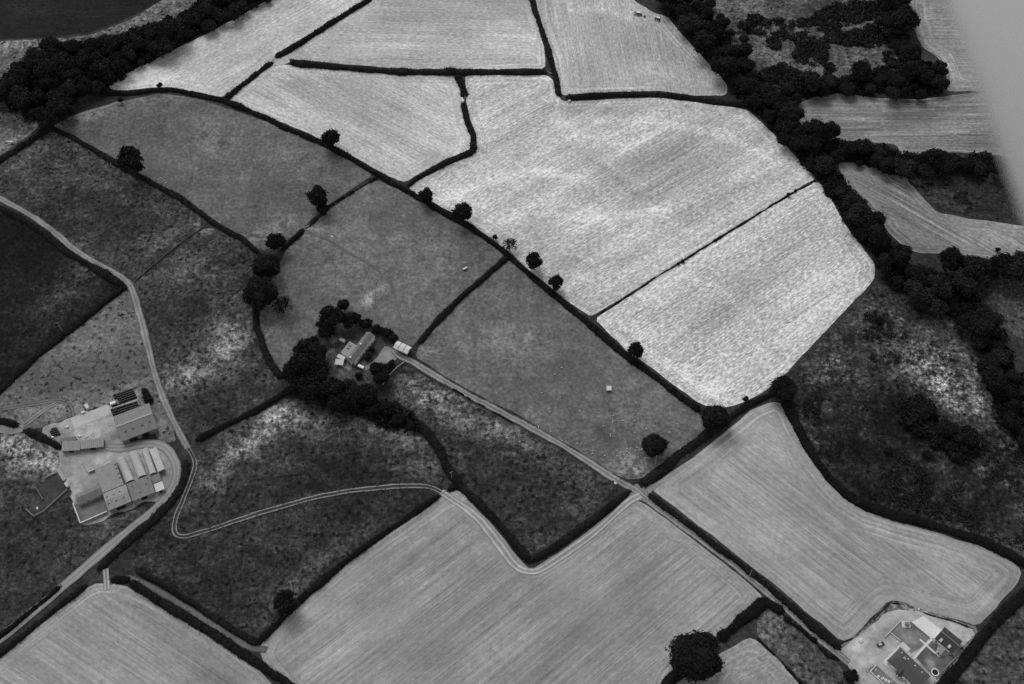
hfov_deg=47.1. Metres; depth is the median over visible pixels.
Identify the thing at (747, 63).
tree
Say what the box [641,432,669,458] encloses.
tree
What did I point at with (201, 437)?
hedge
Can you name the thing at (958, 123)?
field
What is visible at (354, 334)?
lawn
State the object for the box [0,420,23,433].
track
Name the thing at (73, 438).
shed
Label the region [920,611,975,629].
hedge
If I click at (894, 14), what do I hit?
tree
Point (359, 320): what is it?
tree
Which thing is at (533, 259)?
tree
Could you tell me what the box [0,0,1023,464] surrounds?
scrub
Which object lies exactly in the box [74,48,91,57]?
tree
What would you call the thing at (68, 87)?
tree
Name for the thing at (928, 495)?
scrub
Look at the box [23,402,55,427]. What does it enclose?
track
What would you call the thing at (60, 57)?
tree
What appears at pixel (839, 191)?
tree
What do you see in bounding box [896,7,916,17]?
tree
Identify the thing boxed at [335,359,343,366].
shed
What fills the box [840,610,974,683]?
yard
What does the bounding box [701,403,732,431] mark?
tree
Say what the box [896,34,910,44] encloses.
tree
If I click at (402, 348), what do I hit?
open barn
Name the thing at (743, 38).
tree
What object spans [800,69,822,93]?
tree
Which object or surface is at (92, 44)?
tree
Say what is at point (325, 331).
tree
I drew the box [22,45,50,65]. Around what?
tree
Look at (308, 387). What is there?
tree
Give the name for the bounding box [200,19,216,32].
tree
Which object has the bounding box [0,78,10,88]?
tree
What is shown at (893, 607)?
verge
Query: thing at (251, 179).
field
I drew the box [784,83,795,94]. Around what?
tree
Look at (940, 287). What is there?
tree
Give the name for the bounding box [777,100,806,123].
tree
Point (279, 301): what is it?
tree
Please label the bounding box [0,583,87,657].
hedge
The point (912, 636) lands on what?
lawn
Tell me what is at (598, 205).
field
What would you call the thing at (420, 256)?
field
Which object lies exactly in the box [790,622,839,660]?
hedge
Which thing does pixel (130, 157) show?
tree
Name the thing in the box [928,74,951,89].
tree
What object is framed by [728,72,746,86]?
tree
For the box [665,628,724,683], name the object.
tree
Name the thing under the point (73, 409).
fence
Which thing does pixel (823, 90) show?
tree
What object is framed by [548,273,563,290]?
tree
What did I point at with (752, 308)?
field
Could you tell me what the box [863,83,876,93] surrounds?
tree
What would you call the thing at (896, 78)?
tree
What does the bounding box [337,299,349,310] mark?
tree
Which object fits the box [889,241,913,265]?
tree
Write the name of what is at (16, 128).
field
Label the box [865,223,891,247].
tree
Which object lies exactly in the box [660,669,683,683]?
hedge
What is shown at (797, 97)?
tree
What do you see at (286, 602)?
tree
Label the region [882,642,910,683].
terrace
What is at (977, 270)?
tree
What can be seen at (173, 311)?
field
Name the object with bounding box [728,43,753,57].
tree
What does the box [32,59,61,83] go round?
tree
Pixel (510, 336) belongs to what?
field
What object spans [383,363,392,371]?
bush
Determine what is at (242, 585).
field
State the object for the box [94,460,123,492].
barn
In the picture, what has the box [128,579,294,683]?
hedge
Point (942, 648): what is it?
garden room
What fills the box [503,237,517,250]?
tree
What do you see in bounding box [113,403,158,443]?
barn
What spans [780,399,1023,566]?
hedge
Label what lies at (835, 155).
tree
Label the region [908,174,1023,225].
field
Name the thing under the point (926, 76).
tree
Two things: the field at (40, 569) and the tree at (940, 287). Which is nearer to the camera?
the field at (40, 569)
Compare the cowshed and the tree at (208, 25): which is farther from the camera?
the tree at (208, 25)
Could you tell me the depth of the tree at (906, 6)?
859.02 m
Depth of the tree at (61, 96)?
805.77 m
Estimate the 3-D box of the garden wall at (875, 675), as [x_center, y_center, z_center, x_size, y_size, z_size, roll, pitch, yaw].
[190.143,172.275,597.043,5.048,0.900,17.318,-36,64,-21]
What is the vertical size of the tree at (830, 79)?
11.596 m
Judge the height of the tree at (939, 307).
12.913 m
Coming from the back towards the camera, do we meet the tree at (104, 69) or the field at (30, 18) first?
the field at (30, 18)
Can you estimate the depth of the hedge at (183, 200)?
772.83 m
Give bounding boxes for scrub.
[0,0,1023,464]
[745,0,903,89]
[802,182,1023,550]
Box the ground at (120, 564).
[0,0,1023,683]
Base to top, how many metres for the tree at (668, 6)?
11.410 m
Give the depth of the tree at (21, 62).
824.07 m
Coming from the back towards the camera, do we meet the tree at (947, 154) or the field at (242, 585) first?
the tree at (947, 154)
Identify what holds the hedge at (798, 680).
on the ground at (120, 564)
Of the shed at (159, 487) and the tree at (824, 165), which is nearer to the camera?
the shed at (159, 487)
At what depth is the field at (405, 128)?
813.60 m
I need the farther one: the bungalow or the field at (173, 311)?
the field at (173, 311)
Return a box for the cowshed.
[75,484,102,505]
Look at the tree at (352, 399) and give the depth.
674.06 m
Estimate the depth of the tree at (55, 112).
792.80 m
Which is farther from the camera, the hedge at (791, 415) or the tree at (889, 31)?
the tree at (889, 31)
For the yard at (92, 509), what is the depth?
649.41 m
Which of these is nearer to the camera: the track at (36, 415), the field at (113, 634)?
the field at (113, 634)
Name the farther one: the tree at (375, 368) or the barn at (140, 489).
the tree at (375, 368)
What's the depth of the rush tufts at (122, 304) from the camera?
731.74 m
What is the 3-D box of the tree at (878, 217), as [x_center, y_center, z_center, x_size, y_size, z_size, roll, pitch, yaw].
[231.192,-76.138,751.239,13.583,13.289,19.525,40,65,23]
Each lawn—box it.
[321,322,393,387]
[872,666,896,683]
[891,623,928,652]
[916,641,954,673]
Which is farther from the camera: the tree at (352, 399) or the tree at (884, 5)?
the tree at (884, 5)
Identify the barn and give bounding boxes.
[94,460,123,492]
[103,484,132,512]
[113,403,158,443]
[127,475,155,502]
[393,341,411,356]
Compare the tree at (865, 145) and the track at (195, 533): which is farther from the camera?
the tree at (865, 145)
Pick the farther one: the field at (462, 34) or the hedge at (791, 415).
the field at (462, 34)
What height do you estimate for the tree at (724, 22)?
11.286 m
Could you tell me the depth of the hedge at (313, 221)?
769.50 m
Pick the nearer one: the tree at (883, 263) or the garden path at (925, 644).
the garden path at (925, 644)
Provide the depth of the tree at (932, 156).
773.34 m
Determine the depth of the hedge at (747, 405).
683.78 m
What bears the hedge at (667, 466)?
on the ground at (120, 564)
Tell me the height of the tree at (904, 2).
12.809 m
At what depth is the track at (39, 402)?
685.59 m
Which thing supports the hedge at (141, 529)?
on the ground at (120, 564)
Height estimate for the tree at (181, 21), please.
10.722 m
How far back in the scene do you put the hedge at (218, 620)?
617.04 m
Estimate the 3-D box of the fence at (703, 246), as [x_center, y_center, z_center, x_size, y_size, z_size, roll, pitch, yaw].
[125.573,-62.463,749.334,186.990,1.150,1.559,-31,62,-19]
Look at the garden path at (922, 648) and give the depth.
606.07 m
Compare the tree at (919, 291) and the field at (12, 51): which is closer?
the tree at (919, 291)
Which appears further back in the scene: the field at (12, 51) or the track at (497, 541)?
the field at (12, 51)
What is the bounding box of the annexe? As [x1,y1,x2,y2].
[934,627,961,653]
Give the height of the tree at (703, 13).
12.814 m
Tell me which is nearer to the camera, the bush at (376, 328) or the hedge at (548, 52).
the bush at (376, 328)
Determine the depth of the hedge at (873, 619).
616.15 m
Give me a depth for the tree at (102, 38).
839.08 m
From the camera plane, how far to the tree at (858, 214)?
746.66 m
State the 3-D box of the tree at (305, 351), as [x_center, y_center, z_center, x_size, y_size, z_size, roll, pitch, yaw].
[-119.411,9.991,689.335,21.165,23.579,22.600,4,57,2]
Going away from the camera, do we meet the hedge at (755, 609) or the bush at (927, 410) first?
the hedge at (755, 609)
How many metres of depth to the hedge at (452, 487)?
655.10 m
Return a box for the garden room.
[936,645,945,654]
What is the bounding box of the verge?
[841,602,977,666]
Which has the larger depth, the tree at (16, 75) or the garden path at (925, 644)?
the tree at (16, 75)
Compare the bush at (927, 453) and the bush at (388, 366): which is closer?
the bush at (927, 453)
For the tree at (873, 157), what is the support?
on the field at (917, 222)
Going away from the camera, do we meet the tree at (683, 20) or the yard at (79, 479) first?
the yard at (79, 479)
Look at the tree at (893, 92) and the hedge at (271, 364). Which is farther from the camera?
the tree at (893, 92)
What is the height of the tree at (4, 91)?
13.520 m
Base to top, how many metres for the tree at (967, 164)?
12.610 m
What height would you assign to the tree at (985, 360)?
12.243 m
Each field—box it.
[0,0,159,38]
[0,0,214,78]
[0,102,37,154]
[0,132,201,278]
[0,213,119,385]
[0,291,175,441]
[0,432,151,631]
[0,584,270,683]
[54,94,370,249]
[109,0,362,96]
[129,397,445,633]
[135,228,276,443]
[231,64,470,181]
[259,181,502,370]
[261,491,761,683]
[284,0,544,68]
[389,366,616,552]
[410,75,814,314]
[416,261,704,478]
[536,0,727,95]
[597,182,874,406]
[653,402,1020,640]
[676,638,797,683]
[678,0,899,90]
[757,610,847,683]
[789,285,1023,557]
[797,93,998,154]
[838,162,1023,258]
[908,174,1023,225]
[909,0,975,90]
[954,604,1023,683]
[975,280,1023,338]
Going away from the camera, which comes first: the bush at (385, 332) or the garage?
the garage
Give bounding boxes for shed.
[60,436,76,442]
[61,440,80,452]
[80,438,104,450]
[116,457,134,484]
[129,451,146,478]
[142,448,156,475]
[150,447,165,473]
[151,473,160,483]
[154,481,164,493]
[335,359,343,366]
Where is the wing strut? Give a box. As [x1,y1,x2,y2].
[944,0,1023,221]
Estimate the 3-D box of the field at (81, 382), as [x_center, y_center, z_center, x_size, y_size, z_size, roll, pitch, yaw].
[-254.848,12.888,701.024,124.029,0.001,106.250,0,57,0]
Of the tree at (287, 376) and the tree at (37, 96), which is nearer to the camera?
the tree at (287, 376)
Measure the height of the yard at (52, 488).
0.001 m
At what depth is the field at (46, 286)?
729.78 m
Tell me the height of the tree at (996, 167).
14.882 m
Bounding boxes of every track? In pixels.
[0,398,73,416]
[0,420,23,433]
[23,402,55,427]
[102,568,109,590]
[110,575,267,652]
[171,447,441,538]
[391,349,849,665]
[440,489,641,574]
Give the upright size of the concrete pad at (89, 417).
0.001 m
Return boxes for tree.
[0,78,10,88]
[0,84,10,103]
[3,64,30,87]
[7,84,31,107]
[9,60,24,67]
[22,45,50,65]
[27,106,45,125]
[28,88,44,106]
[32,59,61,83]
[37,35,62,56]
[38,77,62,90]
[41,98,68,124]
[45,87,58,100]
[49,51,72,68]
[51,90,74,105]
[58,78,78,97]
[59,67,88,83]
[61,58,76,71]
[63,39,81,53]
[66,104,76,117]
[72,51,89,70]
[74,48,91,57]
[75,77,92,95]
[82,36,100,51]
[90,80,105,93]
[91,57,117,79]
[95,33,112,45]
[100,38,119,56]
[111,58,129,74]
[114,145,144,173]
[116,35,131,47]
[120,45,136,60]
[127,35,146,50]
[136,58,143,66]
[145,18,165,40]
[148,39,173,57]
[174,16,184,24]
[185,12,203,25]
[196,0,214,16]
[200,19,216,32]
[208,8,226,22]
[226,0,239,5]
[226,6,240,20]
[227,0,248,11]
[240,275,281,310]
[249,0,258,6]
[250,252,281,277]
[264,233,286,250]
[271,588,299,617]
[272,295,292,314]
[279,367,300,383]
[282,354,303,375]
[282,387,292,395]
[288,337,325,370]
[296,375,320,400]
[302,357,329,382]
[305,184,328,206]
[308,336,319,342]
[313,340,327,358]
[315,321,323,327]
[316,203,327,215]
[317,325,334,337]
[318,374,343,397]
[319,304,346,327]
[320,128,339,146]
[326,390,348,411]
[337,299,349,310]
[341,384,364,409]
[342,378,357,392]
[343,312,359,328]
[354,312,361,324]
[358,383,377,405]
[369,362,384,375]
[372,370,389,383]
[405,422,414,430]
[417,187,434,202]
[451,201,471,221]
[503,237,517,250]
[524,252,542,269]
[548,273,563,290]
[627,341,644,358]
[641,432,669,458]
[656,0,672,3]
[661,1,676,15]
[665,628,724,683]
[675,11,700,32]
[688,17,711,32]
[691,0,702,9]
[693,29,718,54]
[697,6,713,19]
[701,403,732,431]
[702,0,716,8]
[706,46,724,57]
[708,25,723,39]
[710,56,742,77]
[714,17,730,27]
[716,13,724,18]
[718,40,729,47]
[720,44,730,56]
[726,28,735,37]
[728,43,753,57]
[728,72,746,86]
[736,20,750,30]
[738,34,750,42]
[738,56,756,71]
[747,70,757,78]
[763,110,778,122]
[768,373,798,401]
[774,117,799,133]
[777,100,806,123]
[777,132,792,145]
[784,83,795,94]
[787,132,810,150]
[791,93,801,103]
[791,124,807,136]
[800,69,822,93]
[802,118,824,137]
[806,161,816,170]
[807,135,823,149]
[814,155,835,173]
[817,82,829,96]
[820,73,836,88]
[822,120,840,140]
[829,150,844,161]
[834,186,845,197]
[836,139,857,155]
[837,77,846,82]
[839,82,856,95]
[841,193,866,209]
[844,201,872,226]
[849,59,871,80]
[855,160,863,166]
[855,225,868,240]
[856,138,875,153]
[862,210,887,231]
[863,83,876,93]
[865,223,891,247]
[868,152,880,167]
[873,13,895,29]
[874,73,887,84]
[874,146,887,156]
[874,253,892,274]
[875,154,894,173]
[876,0,895,14]
[881,21,906,36]
[884,85,902,99]
[886,67,913,87]
[888,39,903,51]
[889,11,899,21]
[889,149,895,155]
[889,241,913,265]
[891,157,916,179]
[893,10,920,31]
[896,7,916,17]
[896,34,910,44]
[897,42,923,62]
[900,0,911,4]
[900,59,923,80]
[900,84,911,97]
[901,4,911,9]
[901,279,936,305]
[904,263,927,284]
[914,88,927,99]
[917,63,935,85]
[917,147,948,165]
[917,163,935,178]
[923,60,932,67]
[924,273,953,298]
[926,298,948,316]
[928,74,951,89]
[930,59,948,76]
[931,156,955,176]
[936,273,952,287]
[938,245,963,273]
[943,150,951,160]
[952,274,980,297]
[959,158,975,171]
[960,254,981,267]
[961,256,992,292]
[966,303,1006,337]
[968,334,990,349]
[972,161,988,174]
[975,353,1005,373]
[978,364,1008,394]
[986,258,998,280]
[988,158,1005,176]
[989,252,1016,281]
[989,339,1002,348]
[990,347,1014,366]
[1005,369,1020,384]
[1007,248,1023,281]
[1017,381,1023,397]
[1018,424,1023,436]
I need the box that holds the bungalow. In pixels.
[887,647,930,683]
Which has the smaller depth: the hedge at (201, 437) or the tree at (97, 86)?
the hedge at (201, 437)
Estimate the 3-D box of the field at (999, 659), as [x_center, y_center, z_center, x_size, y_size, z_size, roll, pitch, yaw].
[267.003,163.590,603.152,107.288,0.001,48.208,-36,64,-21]
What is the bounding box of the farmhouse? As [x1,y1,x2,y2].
[347,332,374,364]
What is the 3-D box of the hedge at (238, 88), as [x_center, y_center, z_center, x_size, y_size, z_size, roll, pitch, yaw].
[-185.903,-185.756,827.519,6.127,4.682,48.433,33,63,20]
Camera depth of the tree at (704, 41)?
829.61 m
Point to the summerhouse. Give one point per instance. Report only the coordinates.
(905, 624)
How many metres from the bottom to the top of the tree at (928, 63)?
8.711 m
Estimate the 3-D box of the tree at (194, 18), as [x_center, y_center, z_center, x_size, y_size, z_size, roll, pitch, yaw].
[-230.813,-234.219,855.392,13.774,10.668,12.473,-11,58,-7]
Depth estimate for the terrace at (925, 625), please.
612.44 m
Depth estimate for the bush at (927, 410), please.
676.06 m
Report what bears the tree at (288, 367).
on the ground at (120, 564)
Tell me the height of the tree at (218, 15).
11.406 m
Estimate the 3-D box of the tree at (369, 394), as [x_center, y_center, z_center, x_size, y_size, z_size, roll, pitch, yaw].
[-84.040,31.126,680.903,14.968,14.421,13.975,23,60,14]
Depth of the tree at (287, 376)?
684.45 m
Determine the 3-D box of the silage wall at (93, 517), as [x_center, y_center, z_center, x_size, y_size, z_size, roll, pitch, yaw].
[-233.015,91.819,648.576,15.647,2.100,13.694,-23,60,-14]
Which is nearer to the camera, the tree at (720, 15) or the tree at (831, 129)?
the tree at (831, 129)
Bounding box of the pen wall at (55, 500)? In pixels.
[26,489,67,516]
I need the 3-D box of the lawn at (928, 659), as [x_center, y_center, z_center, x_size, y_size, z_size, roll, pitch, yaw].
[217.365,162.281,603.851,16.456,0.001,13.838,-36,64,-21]
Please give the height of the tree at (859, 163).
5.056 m
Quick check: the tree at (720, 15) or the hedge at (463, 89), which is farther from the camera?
the tree at (720, 15)
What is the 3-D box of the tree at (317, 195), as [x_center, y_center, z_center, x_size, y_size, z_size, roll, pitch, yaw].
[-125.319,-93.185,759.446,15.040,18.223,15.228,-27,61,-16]
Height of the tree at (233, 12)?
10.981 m
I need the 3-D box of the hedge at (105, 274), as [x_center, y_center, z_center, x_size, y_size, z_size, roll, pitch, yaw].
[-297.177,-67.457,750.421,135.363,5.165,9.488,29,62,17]
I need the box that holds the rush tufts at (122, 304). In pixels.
[34,147,256,425]
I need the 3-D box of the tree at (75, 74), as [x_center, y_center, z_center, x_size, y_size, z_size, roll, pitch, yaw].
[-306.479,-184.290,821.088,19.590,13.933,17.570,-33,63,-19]
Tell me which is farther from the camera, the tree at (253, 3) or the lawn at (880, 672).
the tree at (253, 3)
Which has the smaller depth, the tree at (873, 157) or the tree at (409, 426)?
the tree at (409, 426)
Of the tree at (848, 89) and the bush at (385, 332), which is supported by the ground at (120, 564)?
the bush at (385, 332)
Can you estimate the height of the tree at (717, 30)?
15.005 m
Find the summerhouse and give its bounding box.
[901,621,910,627]
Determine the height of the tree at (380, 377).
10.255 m
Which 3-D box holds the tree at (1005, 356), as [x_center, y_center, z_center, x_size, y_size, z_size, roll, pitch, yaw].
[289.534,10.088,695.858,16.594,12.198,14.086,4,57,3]
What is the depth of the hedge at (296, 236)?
750.21 m
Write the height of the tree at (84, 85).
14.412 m
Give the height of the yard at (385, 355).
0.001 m
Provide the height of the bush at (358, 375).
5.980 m
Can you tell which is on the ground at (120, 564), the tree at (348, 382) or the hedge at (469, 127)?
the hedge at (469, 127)
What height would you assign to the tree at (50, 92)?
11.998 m
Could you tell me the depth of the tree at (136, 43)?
834.16 m
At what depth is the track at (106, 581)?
626.80 m
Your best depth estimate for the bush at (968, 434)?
665.30 m
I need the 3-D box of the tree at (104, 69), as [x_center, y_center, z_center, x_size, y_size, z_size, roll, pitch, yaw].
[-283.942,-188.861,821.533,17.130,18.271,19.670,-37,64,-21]
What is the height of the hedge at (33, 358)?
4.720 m
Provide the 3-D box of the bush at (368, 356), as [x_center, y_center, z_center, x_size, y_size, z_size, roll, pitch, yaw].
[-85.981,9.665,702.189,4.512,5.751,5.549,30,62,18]
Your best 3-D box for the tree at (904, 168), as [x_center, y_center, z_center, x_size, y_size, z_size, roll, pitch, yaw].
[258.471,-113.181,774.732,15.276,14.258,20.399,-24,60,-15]
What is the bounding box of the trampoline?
[931,668,938,675]
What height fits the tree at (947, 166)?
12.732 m
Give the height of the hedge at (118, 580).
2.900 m
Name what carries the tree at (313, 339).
on the ground at (120, 564)
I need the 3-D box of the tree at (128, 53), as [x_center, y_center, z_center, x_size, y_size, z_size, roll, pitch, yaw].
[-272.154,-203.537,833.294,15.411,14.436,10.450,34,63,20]
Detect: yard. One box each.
[28,474,71,514]
[42,404,171,525]
[75,496,108,521]
[265,55,289,65]
[363,346,396,370]
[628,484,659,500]
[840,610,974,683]
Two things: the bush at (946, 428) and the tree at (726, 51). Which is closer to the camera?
the bush at (946, 428)
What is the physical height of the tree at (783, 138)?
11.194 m
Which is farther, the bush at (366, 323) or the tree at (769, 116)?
the tree at (769, 116)
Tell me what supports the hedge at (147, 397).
on the ground at (120, 564)
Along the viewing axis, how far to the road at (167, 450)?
645.08 m
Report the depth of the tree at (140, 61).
832.49 m
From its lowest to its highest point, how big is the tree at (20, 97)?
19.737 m
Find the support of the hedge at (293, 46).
on the ground at (120, 564)
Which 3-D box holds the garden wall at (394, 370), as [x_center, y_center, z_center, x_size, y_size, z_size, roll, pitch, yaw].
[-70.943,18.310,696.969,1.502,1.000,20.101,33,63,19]
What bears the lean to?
on the ground at (120, 564)
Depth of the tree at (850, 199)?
757.87 m
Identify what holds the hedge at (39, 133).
on the ground at (120, 564)
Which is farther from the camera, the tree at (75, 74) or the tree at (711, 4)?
the tree at (711, 4)
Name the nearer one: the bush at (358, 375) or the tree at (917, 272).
the bush at (358, 375)
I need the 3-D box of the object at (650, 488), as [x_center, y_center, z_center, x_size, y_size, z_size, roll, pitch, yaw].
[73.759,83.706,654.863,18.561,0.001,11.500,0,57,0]
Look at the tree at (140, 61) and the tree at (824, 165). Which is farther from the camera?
the tree at (140, 61)
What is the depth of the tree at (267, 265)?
724.27 m
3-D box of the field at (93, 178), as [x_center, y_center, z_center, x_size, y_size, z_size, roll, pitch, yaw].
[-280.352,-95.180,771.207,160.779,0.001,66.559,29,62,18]
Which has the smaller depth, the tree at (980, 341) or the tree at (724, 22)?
the tree at (980, 341)
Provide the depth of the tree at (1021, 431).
668.83 m
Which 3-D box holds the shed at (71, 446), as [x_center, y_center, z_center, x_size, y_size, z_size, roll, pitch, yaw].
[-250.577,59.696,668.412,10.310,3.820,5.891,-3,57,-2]
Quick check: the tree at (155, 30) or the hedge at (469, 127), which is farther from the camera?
the tree at (155, 30)
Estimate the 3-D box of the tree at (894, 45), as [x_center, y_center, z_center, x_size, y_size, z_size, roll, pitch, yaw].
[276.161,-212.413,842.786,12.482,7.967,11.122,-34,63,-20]
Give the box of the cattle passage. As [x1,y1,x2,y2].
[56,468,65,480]
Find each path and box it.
[69,101,119,118]
[293,217,410,338]
[913,638,932,658]
[920,639,935,653]
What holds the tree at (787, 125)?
on the ground at (120, 564)
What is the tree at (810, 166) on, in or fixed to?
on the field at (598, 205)
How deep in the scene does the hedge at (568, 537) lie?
641.19 m
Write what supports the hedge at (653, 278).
on the ground at (120, 564)
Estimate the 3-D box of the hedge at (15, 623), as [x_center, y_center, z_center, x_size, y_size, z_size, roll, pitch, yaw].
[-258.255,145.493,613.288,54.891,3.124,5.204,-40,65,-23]
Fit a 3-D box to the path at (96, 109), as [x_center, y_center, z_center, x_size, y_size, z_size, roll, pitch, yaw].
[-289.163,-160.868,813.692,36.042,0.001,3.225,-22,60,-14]
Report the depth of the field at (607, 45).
845.24 m
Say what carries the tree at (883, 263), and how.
on the ground at (120, 564)
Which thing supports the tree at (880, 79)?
on the ground at (120, 564)
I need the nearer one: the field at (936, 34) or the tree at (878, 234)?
the tree at (878, 234)
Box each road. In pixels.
[0,195,190,449]
[0,440,180,643]
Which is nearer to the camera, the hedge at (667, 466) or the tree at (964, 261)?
the hedge at (667, 466)
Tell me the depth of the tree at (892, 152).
784.91 m
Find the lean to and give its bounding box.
[341,341,355,357]
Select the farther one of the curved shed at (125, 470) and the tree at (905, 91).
the tree at (905, 91)
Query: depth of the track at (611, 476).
661.41 m
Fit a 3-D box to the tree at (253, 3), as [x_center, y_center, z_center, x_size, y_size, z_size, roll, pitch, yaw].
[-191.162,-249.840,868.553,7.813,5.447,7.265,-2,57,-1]
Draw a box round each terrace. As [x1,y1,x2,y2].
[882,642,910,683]
[912,616,940,637]
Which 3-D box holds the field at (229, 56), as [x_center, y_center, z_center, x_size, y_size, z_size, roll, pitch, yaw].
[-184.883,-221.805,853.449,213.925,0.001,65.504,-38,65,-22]
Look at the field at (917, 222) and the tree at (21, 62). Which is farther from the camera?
the tree at (21, 62)
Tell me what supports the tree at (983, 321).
on the ground at (120, 564)
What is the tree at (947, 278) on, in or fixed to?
on the ground at (120, 564)
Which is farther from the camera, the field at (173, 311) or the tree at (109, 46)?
the tree at (109, 46)
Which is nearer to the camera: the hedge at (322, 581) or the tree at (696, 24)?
the hedge at (322, 581)
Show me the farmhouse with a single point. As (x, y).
(360, 349)
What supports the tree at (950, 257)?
on the ground at (120, 564)
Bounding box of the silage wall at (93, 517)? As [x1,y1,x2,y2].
[72,503,107,524]
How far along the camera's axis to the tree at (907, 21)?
841.40 m
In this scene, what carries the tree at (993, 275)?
on the ground at (120, 564)
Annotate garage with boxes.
[337,354,344,360]
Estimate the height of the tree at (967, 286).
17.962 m
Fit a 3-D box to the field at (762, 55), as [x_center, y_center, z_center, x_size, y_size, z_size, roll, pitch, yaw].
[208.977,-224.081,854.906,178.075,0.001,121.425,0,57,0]
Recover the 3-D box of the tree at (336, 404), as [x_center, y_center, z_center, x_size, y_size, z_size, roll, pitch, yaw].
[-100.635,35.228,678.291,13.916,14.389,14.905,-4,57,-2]
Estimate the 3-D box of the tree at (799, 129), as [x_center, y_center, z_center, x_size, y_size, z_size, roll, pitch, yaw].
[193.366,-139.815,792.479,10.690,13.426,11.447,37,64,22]
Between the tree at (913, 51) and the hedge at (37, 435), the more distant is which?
the tree at (913, 51)
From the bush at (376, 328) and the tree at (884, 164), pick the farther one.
the tree at (884, 164)
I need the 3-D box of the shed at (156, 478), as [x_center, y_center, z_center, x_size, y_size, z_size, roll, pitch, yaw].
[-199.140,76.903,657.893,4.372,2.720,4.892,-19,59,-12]
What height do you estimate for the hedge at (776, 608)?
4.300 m
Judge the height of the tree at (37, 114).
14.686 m
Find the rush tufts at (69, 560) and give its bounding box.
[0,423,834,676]
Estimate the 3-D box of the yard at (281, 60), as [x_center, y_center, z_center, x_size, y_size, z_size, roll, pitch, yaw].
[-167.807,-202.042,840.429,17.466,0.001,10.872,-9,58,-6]
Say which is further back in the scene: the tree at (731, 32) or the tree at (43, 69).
the tree at (731, 32)
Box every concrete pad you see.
[70,405,110,428]
[110,399,138,408]
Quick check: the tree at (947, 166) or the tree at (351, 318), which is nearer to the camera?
the tree at (351, 318)
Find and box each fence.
[47,396,107,425]
[601,180,813,310]
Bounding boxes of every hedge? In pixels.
[0,126,48,162]
[0,206,125,285]
[0,285,126,393]
[0,418,19,427]
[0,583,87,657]
[0,584,61,638]
[24,427,61,450]
[45,124,259,253]
[96,460,191,571]
[99,87,701,412]
[108,573,130,584]
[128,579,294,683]
[135,225,205,281]
[136,567,260,644]
[141,387,153,403]
[195,386,290,441]
[223,61,272,99]
[251,308,282,378]
[258,494,439,641]
[274,0,371,58]
[280,228,304,250]
[289,58,546,76]
[309,176,377,226]
[391,399,530,563]
[407,149,475,186]
[417,254,507,343]
[446,483,457,490]
[447,386,513,422]
[454,74,469,96]
[460,101,477,150]
[529,0,561,95]
[529,489,631,563]
[565,90,749,107]
[593,179,815,316]
[637,428,714,487]
[648,493,841,650]
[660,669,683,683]
[716,596,766,641]
[729,392,773,418]
[757,638,803,683]
[764,597,784,615]
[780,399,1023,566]
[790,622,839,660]
[841,602,901,642]
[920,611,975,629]
[934,587,1023,683]
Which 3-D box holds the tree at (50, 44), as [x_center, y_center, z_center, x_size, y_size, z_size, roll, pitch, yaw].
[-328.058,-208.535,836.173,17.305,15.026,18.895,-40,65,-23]
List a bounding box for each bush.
[355,372,362,378]
[359,318,373,327]
[364,353,372,360]
[371,324,382,333]
[380,327,393,337]
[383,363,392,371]
[389,334,398,342]
[782,616,790,622]
[843,669,858,682]
[875,316,883,323]
[884,446,893,454]
[915,400,936,419]
[921,450,931,458]
[934,419,956,439]
[952,425,980,445]
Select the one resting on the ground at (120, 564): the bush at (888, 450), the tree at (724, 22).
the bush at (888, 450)
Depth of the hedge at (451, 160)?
784.20 m
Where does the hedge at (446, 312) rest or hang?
on the ground at (120, 564)
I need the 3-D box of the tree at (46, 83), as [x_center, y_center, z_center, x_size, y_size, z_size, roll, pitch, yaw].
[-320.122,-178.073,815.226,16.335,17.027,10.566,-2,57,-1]
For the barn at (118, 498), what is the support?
on the ground at (120, 564)
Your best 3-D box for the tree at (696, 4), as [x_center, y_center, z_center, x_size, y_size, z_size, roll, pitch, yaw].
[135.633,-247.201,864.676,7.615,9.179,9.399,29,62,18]
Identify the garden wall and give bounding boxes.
[382,361,403,384]
[870,665,883,683]
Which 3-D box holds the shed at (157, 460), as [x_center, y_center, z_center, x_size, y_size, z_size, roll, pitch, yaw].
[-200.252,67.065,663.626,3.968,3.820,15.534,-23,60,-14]
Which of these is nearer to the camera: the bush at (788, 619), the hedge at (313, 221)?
the bush at (788, 619)
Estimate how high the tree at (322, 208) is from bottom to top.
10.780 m
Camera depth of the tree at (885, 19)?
848.36 m
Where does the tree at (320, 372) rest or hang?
on the lawn at (354, 334)
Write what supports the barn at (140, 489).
on the ground at (120, 564)
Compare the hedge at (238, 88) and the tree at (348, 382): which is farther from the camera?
the hedge at (238, 88)
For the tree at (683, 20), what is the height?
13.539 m
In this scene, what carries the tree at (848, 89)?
on the field at (958, 123)
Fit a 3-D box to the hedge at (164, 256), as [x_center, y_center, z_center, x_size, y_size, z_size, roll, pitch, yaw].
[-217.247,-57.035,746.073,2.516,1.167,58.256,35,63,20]
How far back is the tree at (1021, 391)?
678.68 m
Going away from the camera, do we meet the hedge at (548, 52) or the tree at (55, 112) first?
the tree at (55, 112)
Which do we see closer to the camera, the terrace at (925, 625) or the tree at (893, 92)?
the terrace at (925, 625)
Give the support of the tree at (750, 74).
on the field at (762, 55)
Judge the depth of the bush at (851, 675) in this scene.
594.80 m
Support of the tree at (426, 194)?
on the ground at (120, 564)

